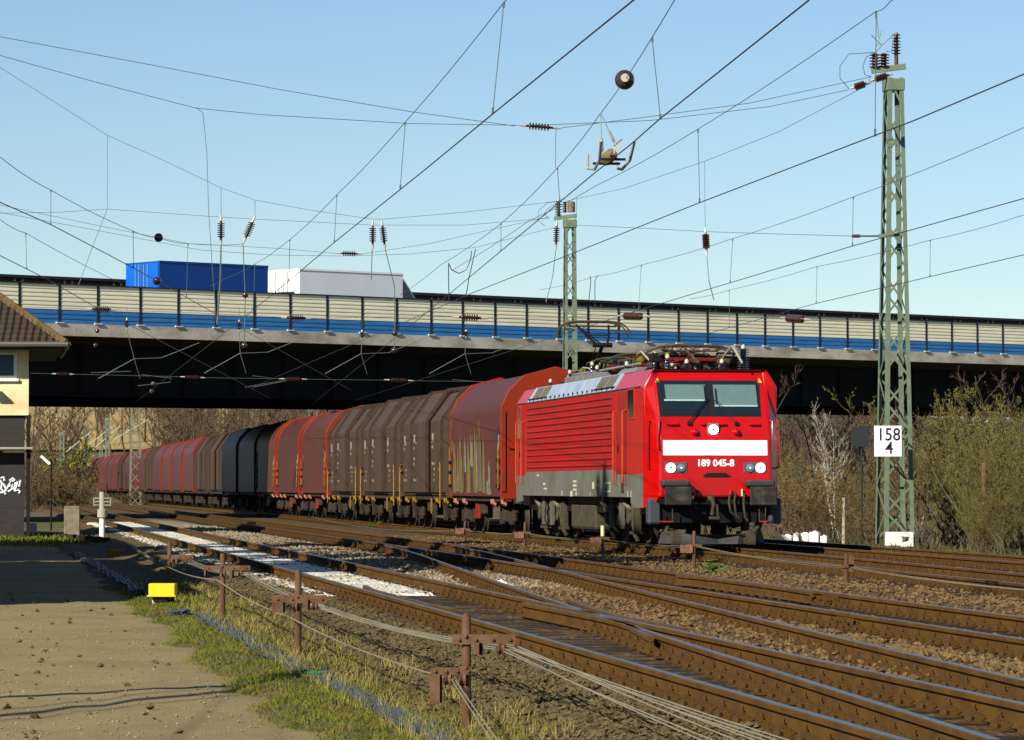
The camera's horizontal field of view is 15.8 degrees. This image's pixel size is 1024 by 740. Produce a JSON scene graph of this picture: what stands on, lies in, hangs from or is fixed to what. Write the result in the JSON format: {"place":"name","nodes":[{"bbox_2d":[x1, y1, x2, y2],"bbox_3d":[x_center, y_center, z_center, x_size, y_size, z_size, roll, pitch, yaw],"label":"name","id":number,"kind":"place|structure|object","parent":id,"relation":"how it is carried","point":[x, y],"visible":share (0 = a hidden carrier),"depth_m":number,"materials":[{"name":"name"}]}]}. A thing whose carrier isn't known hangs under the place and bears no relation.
{"place":"outdoors","nodes":[
{"label":"outdoors","id":0,"kind":"place"},
{"bbox_2d":[0,512,71,545],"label":"yard ground","id":1,"kind":"structure","parent":0,"point":[41,520],"depth_m":159.88,"materials":[{"name":"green plant"}]},
{"bbox_2d":[0,292,70,537],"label":"signal box","id":2,"kind":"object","parent":1,"relation":"on","point":[26,337],"visible":0.99,"depth_m":115.02,"materials":[{"name":"stone"}]},
{"bbox_2d":[0,531,101,554],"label":"yard grass","id":3,"kind":"structure","parent":1,"relation":"on","point":[41,539],"depth_m":107.73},
{"bbox_2d":[0,590,285,739],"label":"gravel pebbles","id":4,"kind":"object","parent":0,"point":[145,706],"visible":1,"depth_m":31.39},
{"bbox_2d":[25,407,265,449],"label":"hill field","id":5,"kind":"structure","parent":0,"point":[126,442],"depth_m":495.99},
{"bbox_2d":[0,545,330,739],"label":"road","id":6,"kind":"structure","parent":0,"point":[25,570],"depth_m":33.62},
{"bbox_2d":[3,593,210,739],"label":"road dirt lumps","id":7,"kind":"object","parent":6,"relation":"on","point":[126,684],"visible":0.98,"depth_m":33.45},
{"bbox_2d":[57,526,769,739],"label":"verge","id":8,"kind":"structure","parent":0,"point":[131,563],"depth_m":36.33,"materials":[{"name":"plant"}]},
{"bbox_2d":[64,506,79,534],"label":"concrete slab","id":9,"kind":"structure","parent":8,"relation":"on","point":[71,519],"depth_m":115.83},
{"bbox_2d":[70,551,151,599],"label":"cable bundle","id":10,"kind":"object","parent":8,"relation":"on","point":[93,562],"visible":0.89,"depth_m":70.46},
{"bbox_2d":[147,583,178,603],"bbox_3d":[-4.640,3.216,52.159,1.225,0.380,0.445,-1,-2,29],"label":"point machine box","id":11,"kind":"object","parent":8,"relation":"on","point":[162,592],"visible":0.76,"depth_m":52.22,"materials":[{"name":"yellow metal"}]},
{"bbox_2d":[204,553,249,620],"bbox_3d":[-3.543,2.775,45.860,0.580,0.985,0.160,0,-2,0],"label":"wire post","id":12,"kind":"object","parent":8,"relation":"on","point":[222,567],"visible":0.98,"depth_m":45.82,"materials":[{"name":"metal"}]},
{"bbox_2d":[115,531,439,593],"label":"strewn stones","id":13,"kind":"object","parent":8,"relation":"on","point":[361,574],"visible":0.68,"depth_m":66.25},
{"bbox_2d":[272,569,326,653],"bbox_3d":[-2.107,2.477,36.571,0.547,0.995,0.160,0,-2,0],"label":"wire post","id":14,"kind":"object","parent":8,"relation":"on","point":[297,599],"visible":0.97,"depth_m":36.53,"materials":[{"name":"metal"}]},
{"bbox_2d":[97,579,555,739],"bbox_3d":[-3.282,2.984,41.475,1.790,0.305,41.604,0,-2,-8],"label":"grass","id":15,"kind":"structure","parent":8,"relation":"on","point":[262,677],"depth_m":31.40,"materials":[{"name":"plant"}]},
{"bbox_2d":[191,612,465,739],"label":"cable bundle","id":16,"kind":"object","parent":8,"relation":"on","point":[354,689],"visible":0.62,"depth_m":30.14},
{"bbox_2d":[137,571,587,739],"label":"dry grass","id":17,"kind":"structure","parent":8,"relation":"on","point":[345,673],"depth_m":31.34,"materials":[{"name":"plant"}]},
{"bbox_2d":[430,613,515,728],"bbox_3d":[-0.268,2.135,25.115,0.584,0.956,0.160,0,-2,0],"label":"wire post","id":18,"kind":"object","parent":8,"relation":"on","point":[466,638],"visible":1,"depth_m":25.07,"materials":[{"name":"metal"}]},
{"bbox_2d":[127,541,701,739],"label":"signal wire","id":19,"kind":"object","parent":18,"relation":"attached to","point":[496,647],"visible":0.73,"depth_m":24.09,"materials":[{"name":"grey"}]},
{"bbox_2d":[127,542,788,739],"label":"signal wire","id":20,"kind":"object","parent":18,"relation":"attached to","point":[541,658],"visible":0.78,"depth_m":23.70,"materials":[{"name":"grey"}]},
{"bbox_2d":[182,576,779,739],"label":"earth clods","id":21,"kind":"object","parent":8,"relation":"on","point":[483,664],"visible":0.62,"depth_m":28.45,"materials":[{"name":"soil"}]},
{"bbox_2d":[135,547,754,739],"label":"signal wire","id":22,"kind":"object","parent":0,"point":[552,661],"visible":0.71,"depth_m":23.56,"materials":[{"name":"grey"}]},
{"bbox_2d":[24,409,981,515],"bbox_3d":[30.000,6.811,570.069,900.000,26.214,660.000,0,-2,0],"label":"bushes","id":23,"kind":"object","parent":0,"point":[496,510],"depth_m":443.43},
{"bbox_2d":[39,435,99,488],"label":"bush","id":24,"kind":"object","parent":23,"relation":"on","point":[79,457],"visible":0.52,"depth_m":316.66,"materials":[{"name":"plant"}]},
{"bbox_2d":[24,407,341,503],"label":"wood","id":25,"kind":"object","parent":23,"relation":"on","point":[195,425],"visible":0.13,"depth_m":349.77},
{"bbox_2d":[777,411,1023,517],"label":"wood","id":26,"kind":"object","parent":23,"relation":"on","point":[811,433],"visible":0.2,"depth_m":243.00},
{"bbox_2d":[0,0,1023,421],"label":"sky","id":27,"kind":"structure","parent":0,"point":[384,53],"materials":[{"name":"blue"}]},
{"bbox_2d":[24,502,1023,735],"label":"ballast","id":28,"kind":"structure","parent":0,"point":[155,518],"depth_m":49.83,"materials":[{"name":"gravel"}]},
{"bbox_2d":[45,469,84,508],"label":"bush","id":29,"kind":"object","parent":28,"relation":"on","point":[63,501],"visible":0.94,"depth_m":242.83,"materials":[{"name":"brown plant"}]},
{"bbox_2d":[129,408,141,504],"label":"lattice mast","id":30,"kind":"object","parent":28,"relation":"on","point":[131,446],"visible":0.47,"depth_m":299.59,"materials":[{"name":"metal"}]},
{"bbox_2d":[87,522,333,595],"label":"crossing panel","id":31,"kind":"object","parent":28,"relation":"on","point":[173,548],"visible":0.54,"depth_m":75.94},
{"bbox_2d":[114,522,437,595],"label":"crossing panel","id":32,"kind":"object","parent":28,"relation":"on","point":[322,572],"visible":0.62,"depth_m":67.75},
{"bbox_2d":[93,524,575,588],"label":"pale ballast stones","id":33,"kind":"object","parent":28,"relation":"on","point":[227,531],"visible":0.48,"depth_m":77.87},
{"bbox_2d":[42,504,1023,739],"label":"railway track","id":34,"kind":"structure","parent":28,"relation":"on","point":[941,702],"depth_m":29.15,"materials":[{"name":"metal"}]},
{"bbox_2d":[85,500,1023,664],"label":"railway track","id":35,"kind":"structure","parent":28,"relation":"on","point":[885,621],"depth_m":46.27,"materials":[{"name":"metal"}]},
{"bbox_2d":[674,575,814,602],"bbox_3d":[3.221,3.039,51.438,0.242,0.152,9.098,0,-2,-8],"label":"check rail","id":36,"kind":"object","parent":35,"relation":"on","point":[803,596],"visible":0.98,"depth_m":51.23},
{"bbox_2d":[121,500,1023,600],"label":"railway track","id":37,"kind":"structure","parent":28,"relation":"on","point":[979,576],"depth_m":72.67,"materials":[{"name":"metal"}]},
{"bbox_2d":[144,446,176,503],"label":"covered wagon","id":38,"kind":"object","parent":37,"relation":"on","point":[148,473],"visible":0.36,"depth_m":282.31,"materials":[{"name":"metal"}]},
{"bbox_2d":[153,441,187,504],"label":"covered wagon","id":39,"kind":"object","parent":37,"relation":"on","point":[157,471],"visible":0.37,"depth_m":272.28,"materials":[{"name":"metal"}]},
{"bbox_2d":[162,439,200,505],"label":"covered wagon","id":40,"kind":"object","parent":37,"relation":"on","point":[167,470],"visible":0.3,"depth_m":260.33,"materials":[{"name":"metal"}]},
{"bbox_2d":[172,438,213,506],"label":"covered wagon","id":41,"kind":"object","parent":37,"relation":"on","point":[177,468],"visible":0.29,"depth_m":248.58,"materials":[{"name":"metal"}]},
{"bbox_2d":[182,434,227,506],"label":"covered wagon","id":42,"kind":"object","parent":37,"relation":"on","point":[187,465],"visible":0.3,"depth_m":236.77,"materials":[{"name":"metal"}]},
{"bbox_2d":[193,435,244,508],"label":"covered wagon","id":43,"kind":"object","parent":37,"relation":"on","point":[199,469],"visible":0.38,"depth_m":222.79,"materials":[{"name":"brown metal"}]},
{"bbox_2d":[206,432,260,509],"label":"covered wagon","id":44,"kind":"object","parent":37,"relation":"on","point":[214,468],"visible":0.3,"depth_m":210.87,"materials":[{"name":"brown metal"}]},
{"bbox_2d":[222,425,279,510],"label":"covered wagon","id":45,"kind":"object","parent":37,"relation":"on","point":[230,466],"visible":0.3,"depth_m":200.48,"materials":[{"name":"metal"}]},
{"bbox_2d":[238,421,300,512],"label":"covered wagon","id":46,"kind":"object","parent":37,"relation":"on","point":[247,462],"visible":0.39,"depth_m":188.80,"materials":[{"name":"metal"}]},
{"bbox_2d":[255,416,317,514],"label":"covered wagon","id":47,"kind":"object","parent":37,"relation":"on","point":[266,467],"visible":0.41,"depth_m":177.02,"materials":[{"name":"metal"}]},
{"bbox_2d":[276,411,346,516],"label":"covered wagon","id":48,"kind":"object","parent":37,"relation":"on","point":[289,459],"visible":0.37,"depth_m":164.92,"materials":[{"name":"red metal"}]},
{"bbox_2d":[300,405,380,519],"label":"covered wagon","id":49,"kind":"object","parent":37,"relation":"on","point":[317,430],"visible":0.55,"depth_m":153.00,"materials":[{"name":"red metal"}]},
{"bbox_2d":[327,403,420,521],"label":"covered wagon","id":50,"kind":"object","parent":37,"relation":"on","point":[344,461],"visible":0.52,"depth_m":140.55,"materials":[{"name":"metal"}]},
{"bbox_2d":[360,395,461,525],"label":"covered wagon","id":51,"kind":"object","parent":37,"relation":"on","point":[380,456],"visible":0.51,"depth_m":128.57,"materials":[{"name":"metal"}]},
{"bbox_2d":[399,386,520,528],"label":"covered wagon","id":52,"kind":"object","parent":37,"relation":"on","point":[424,453],"visible":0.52,"depth_m":116.50,"materials":[{"name":"brown metal"}]},
{"bbox_2d":[449,366,584,533],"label":"covered wagon","id":53,"kind":"object","parent":37,"relation":"on","point":[483,418],"visible":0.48,"depth_m":103.60,"materials":[{"name":"red metal"}]},
{"bbox_2d":[515,320,780,545],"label":"electric locomotive","id":54,"kind":"object","parent":37,"relation":"on","point":[665,440],"visible":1,"depth_m":80.81,"materials":[{"name":"red paint"}]},
{"bbox_2d":[617,392,625,473],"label":"door","id":55,"kind":"structure","parent":54,"relation":"in","point":[621,397],"depth_m":82.72,"materials":[{"name":"red paint"}]},
{"bbox_2d":[519,603,653,652],"bbox_3d":[0.803,2.606,37.699,0.360,0.152,9.571,0,-2,-7],"label":"wing rail","id":56,"kind":"object","parent":28,"relation":"on","point":[573,619],"visible":0.85,"depth_m":38.99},
{"bbox_2d":[177,502,1023,572],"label":"railway track","id":57,"kind":"structure","parent":28,"relation":"on","point":[1000,562],"depth_m":77.98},
{"bbox_2d":[225,534,1023,679],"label":"ballast stones","id":58,"kind":"object","parent":28,"relation":"on","point":[992,664],"visible":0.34,"depth_m":49.69,"materials":[{"name":"gravel"}]},
{"bbox_2d":[565,599,688,631],"bbox_3d":[1.075,2.660,39.426,0.290,0.152,9.059,0,-2,-6],"label":"wing rail","id":59,"kind":"object","parent":28,"relation":"on","point":[572,602],"visible":0.34,"depth_m":38.47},
{"bbox_2d":[382,545,1023,739],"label":"railway track","id":60,"kind":"structure","parent":28,"relation":"on","point":[801,693],"depth_m":29.61,"materials":[{"name":"metal"}]},
{"bbox_2d":[586,113,635,170],"bbox_3d":[1.179,-2.905,45.652,0.446,0.879,3.048,0,-2,-5],"label":"section insulator","id":61,"kind":"object","parent":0,"point":[606,157],"visible":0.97,"depth_m":45.27,"materials":[{"name":"silver metal"}]},
{"bbox_2d":[300,0,809,413],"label":"overhead line","id":62,"kind":"object","parent":61,"relation":"hanging from","point":[624,79],"visible":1,"depth_m":43.51,"materials":[{"name":"grey metal"}]},
{"bbox_2d":[251,0,1023,387],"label":"overhead line","id":63,"kind":"object","parent":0,"point":[741,186],"visible":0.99,"depth_m":50.34,"materials":[{"name":"grey metal"}]},
{"bbox_2d":[354,127,1023,400],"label":"overhead line","id":64,"kind":"object","parent":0,"point":[776,268],"visible":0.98,"depth_m":68.46,"materials":[{"name":"grey metal"}]},
{"bbox_2d":[436,516,949,521],"bbox_3d":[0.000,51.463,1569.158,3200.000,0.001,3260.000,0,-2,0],"label":"grass","id":65,"kind":"structure","parent":0,"point":[495,518],"depth_m":224.07,"materials":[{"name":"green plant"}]},
{"bbox_2d":[29,323,1023,507],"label":"motorway bridge","id":66,"kind":"structure","parent":65,"relation":"on","point":[844,373],"depth_m":181.04,"materials":[{"name":"concrete"}]},
{"bbox_2d":[125,260,268,291],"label":"box trailer","id":67,"kind":"object","parent":66,"relation":"on","point":[180,274],"visible":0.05,"depth_m":175.50,"materials":[{"name":"blue"}]},
{"bbox_2d":[268,268,414,297],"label":"box van","id":68,"kind":"object","parent":66,"relation":"on","point":[332,282],"visible":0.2,"depth_m":180.86,"materials":[{"name":"white"}]},
{"bbox_2d":[0,274,1023,323],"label":"median parapet","id":69,"kind":"structure","parent":66,"relation":"on","point":[89,281],"depth_m":205.38,"materials":[{"name":"grey"}]},
{"bbox_2d":[0,281,1023,354],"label":"noise barrier","id":70,"kind":"object","parent":66,"relation":"on","point":[327,313],"visible":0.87,"depth_m":181.57,"materials":[{"name":"grey"}]},
{"bbox_2d":[532,521,1023,555],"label":"embankment","id":71,"kind":"structure","parent":0,"point":[765,528],"depth_m":146.20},
{"bbox_2d":[538,200,577,371],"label":"lattice mast","id":72,"kind":"object","parent":71,"relation":"on","point":[570,224],"visible":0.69,"depth_m":158.03,"materials":[{"name":"metal"}]},
{"bbox_2d":[0,67,559,352],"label":"cross span","id":73,"kind":"object","parent":72,"relation":"attached to","point":[372,240],"visible":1,"depth_m":154.37,"materials":[{"name":"grey metal"}]},
{"bbox_2d":[0,157,349,389],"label":"overhead line","id":74,"kind":"object","parent":73,"relation":"hanging from","point":[157,237],"visible":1,"depth_m":70.23,"materials":[{"name":"grey metal"}]},
{"bbox_2d":[21,306,488,321],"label":"cross span","id":75,"kind":"object","parent":73,"relation":"hanging from","point":[302,317],"visible":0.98,"depth_m":154.40,"materials":[{"name":"grey metal"}]},
{"bbox_2d":[98,318,197,378],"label":"cross span","id":76,"kind":"object","parent":75,"relation":"hanging from","point":[126,325],"visible":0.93,"depth_m":153.46,"materials":[{"name":"grey metal"}]},
{"bbox_2d":[32,329,484,393],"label":"cross span","id":77,"kind":"object","parent":76,"relation":"attached to","point":[95,345],"visible":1,"depth_m":154.06,"materials":[{"name":"grey metal"}]},
{"bbox_2d":[133,0,634,403],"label":"overhead line","id":78,"kind":"object","parent":77,"relation":"hanging from","point":[567,53],"visible":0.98,"depth_m":46.15,"materials":[{"name":"grey metal"}]},
{"bbox_2d":[568,81,873,299],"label":"cross span","id":79,"kind":"object","parent":72,"relation":"attached to","point":[705,241],"visible":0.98,"depth_m":135.31,"materials":[{"name":"grey metal"}]},
{"bbox_2d":[580,225,877,237],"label":"cross span","id":80,"kind":"object","parent":79,"relation":"attached to","point":[856,235],"visible":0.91,"depth_m":120.88,"materials":[{"name":"grey metal"}]},
{"bbox_2d":[576,312,878,322],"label":"cross span","id":81,"kind":"object","parent":80,"relation":"hanging from","point":[787,318],"visible":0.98,"depth_m":135.64,"materials":[{"name":"grey metal"}]},
{"bbox_2d":[765,449,843,539],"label":"bush","id":82,"kind":"object","parent":71,"relation":"on","point":[793,480],"visible":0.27,"depth_m":117.75,"materials":[{"name":"brown plant"}]},
{"bbox_2d":[777,468,837,540],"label":"bush","id":83,"kind":"object","parent":71,"relation":"on","point":[789,500],"visible":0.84,"depth_m":112.09,"materials":[{"name":"brown plant"}]},
{"bbox_2d":[777,461,853,539],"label":"bush","id":84,"kind":"object","parent":71,"relation":"on","point":[819,487],"visible":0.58,"depth_m":115.90,"materials":[{"name":"brown plant"}]},
{"bbox_2d":[805,398,853,540],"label":"birch tree","id":85,"kind":"object","parent":71,"relation":"on","point":[831,479],"visible":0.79,"depth_m":124.14,"materials":[{"name":"white plant"}]},
{"bbox_2d":[794,482,865,541],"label":"bush","id":86,"kind":"object","parent":71,"relation":"on","point":[834,521],"visible":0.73,"depth_m":112.86,"materials":[{"name":"brown plant"}]},
{"bbox_2d":[660,529,1023,555],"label":"bank grass","id":87,"kind":"structure","parent":71,"relation":"on","point":[919,546],"depth_m":103.36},
{"bbox_2d":[851,426,868,544],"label":"dark board","id":88,"kind":"object","parent":71,"relation":"on","point":[859,436],"visible":0.91,"depth_m":107.97,"materials":[{"name":"black"}]},
{"bbox_2d":[840,21,914,546],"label":"lattice mast","id":89,"kind":"object","parent":71,"relation":"on","point":[890,87],"visible":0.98,"depth_m":104.99,"materials":[{"name":"metal"}]},
{"bbox_2d":[0,55,892,324],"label":"cross span","id":90,"kind":"object","parent":89,"relation":"attached to","point":[862,84],"visible":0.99,"depth_m":101.63,"materials":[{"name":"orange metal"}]},
{"bbox_2d":[0,36,869,167],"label":"cross span","id":91,"kind":"object","parent":90,"relation":"attached to","point":[426,113],"visible":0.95,"depth_m":101.23,"materials":[{"name":"black metal"}]},
{"bbox_2d":[874,426,901,456],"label":"kilometre board","id":92,"kind":"object","parent":89,"relation":"attached to","point":[887,441],"visible":1,"depth_m":103.67,"materials":[{"name":"white metal"}]},
{"bbox_2d":[843,464,914,541],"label":"bush","id":93,"kind":"object","parent":71,"relation":"on","point":[873,497],"visible":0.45,"depth_m":121.92,"materials":[{"name":"brown plant"}]},
{"bbox_2d":[822,381,1007,544],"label":"bush","id":94,"kind":"object","parent":71,"relation":"on","point":[934,536],"visible":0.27,"depth_m":116.23,"materials":[{"name":"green plant"}]},
{"bbox_2d":[899,441,969,546],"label":"bush","id":95,"kind":"object","parent":71,"relation":"on","point":[937,530],"visible":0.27,"depth_m":111.95,"materials":[{"name":"green plant"}]},
{"bbox_2d":[869,388,1000,547],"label":"bush","id":96,"kind":"object","parent":71,"relation":"on","point":[938,457],"visible":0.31,"depth_m":110.17,"materials":[{"name":"green plant"}]},
{"bbox_2d":[892,417,1023,548],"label":"bush","id":97,"kind":"object","parent":71,"relation":"on","point":[955,522],"visible":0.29,"depth_m":106.84,"materials":[{"name":"green plant"}]},
{"bbox_2d":[908,402,1023,549],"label":"bush","id":98,"kind":"object","parent":71,"relation":"on","point":[987,443],"visible":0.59,"depth_m":101.44,"materials":[{"name":"green plant"}]},
{"bbox_2d":[924,425,1012,547],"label":"bush","id":99,"kind":"object","parent":71,"relation":"on","point":[946,499],"visible":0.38,"depth_m":105.91,"materials":[{"name":"green plant"}]},
{"bbox_2d":[934,382,1023,548],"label":"bush","id":100,"kind":"object","parent":71,"relation":"on","point":[973,431],"visible":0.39,"depth_m":108.08,"materials":[{"name":"green plant"}]},
{"bbox_2d":[936,430,1023,550],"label":"bush","id":101,"kind":"object","parent":71,"relation":"on","point":[973,471],"visible":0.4,"depth_m":99.17,"materials":[{"name":"green plant"}]},
{"bbox_2d":[942,410,1023,552],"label":"bush","id":102,"kind":"object","parent":71,"relation":"on","point":[1004,443],"visible":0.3,"depth_m":100.89,"materials":[{"name":"green plant"}]},
{"bbox_2d":[946,366,1023,544],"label":"shrub","id":103,"kind":"object","parent":71,"relation":"on","point":[1007,399],"visible":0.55,"depth_m":112.43,"materials":[{"name":"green plant"}]},
{"bbox_2d":[948,477,1023,552],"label":"bush","id":104,"kind":"object","parent":71,"relation":"on","point":[954,483],"visible":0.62,"depth_m":96.73,"materials":[{"name":"green plant"}]},
{"bbox_2d":[960,483,1011,553],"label":"bush","id":105,"kind":"object","parent":71,"relation":"on","point":[977,527],"visible":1,"depth_m":93.90,"materials":[{"name":"green plant"}]},
{"bbox_2d":[948,408,1023,550],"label":"bush","id":106,"kind":"object","parent":71,"relation":"on","point":[1015,442],"visible":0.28,"depth_m":102.89,"materials":[{"name":"green plant"}]},
{"bbox_2d":[958,453,1023,553],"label":"bush","id":107,"kind":"object","parent":71,"relation":"on","point":[989,515],"visible":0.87,"depth_m":95.92,"materials":[{"name":"green plant"}]},
{"bbox_2d":[975,434,1023,553],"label":"bush","id":108,"kind":"object","parent":71,"relation":"on","point":[1017,519],"visible":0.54,"depth_m":97.66,"materials":[{"name":"green plant"}]},
{"bbox_2d":[573,215,1023,369],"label":"overhead line","id":109,"kind":"object","parent":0,"point":[852,294],"visible":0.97,"depth_m":79.03,"materials":[{"name":"grey metal"}]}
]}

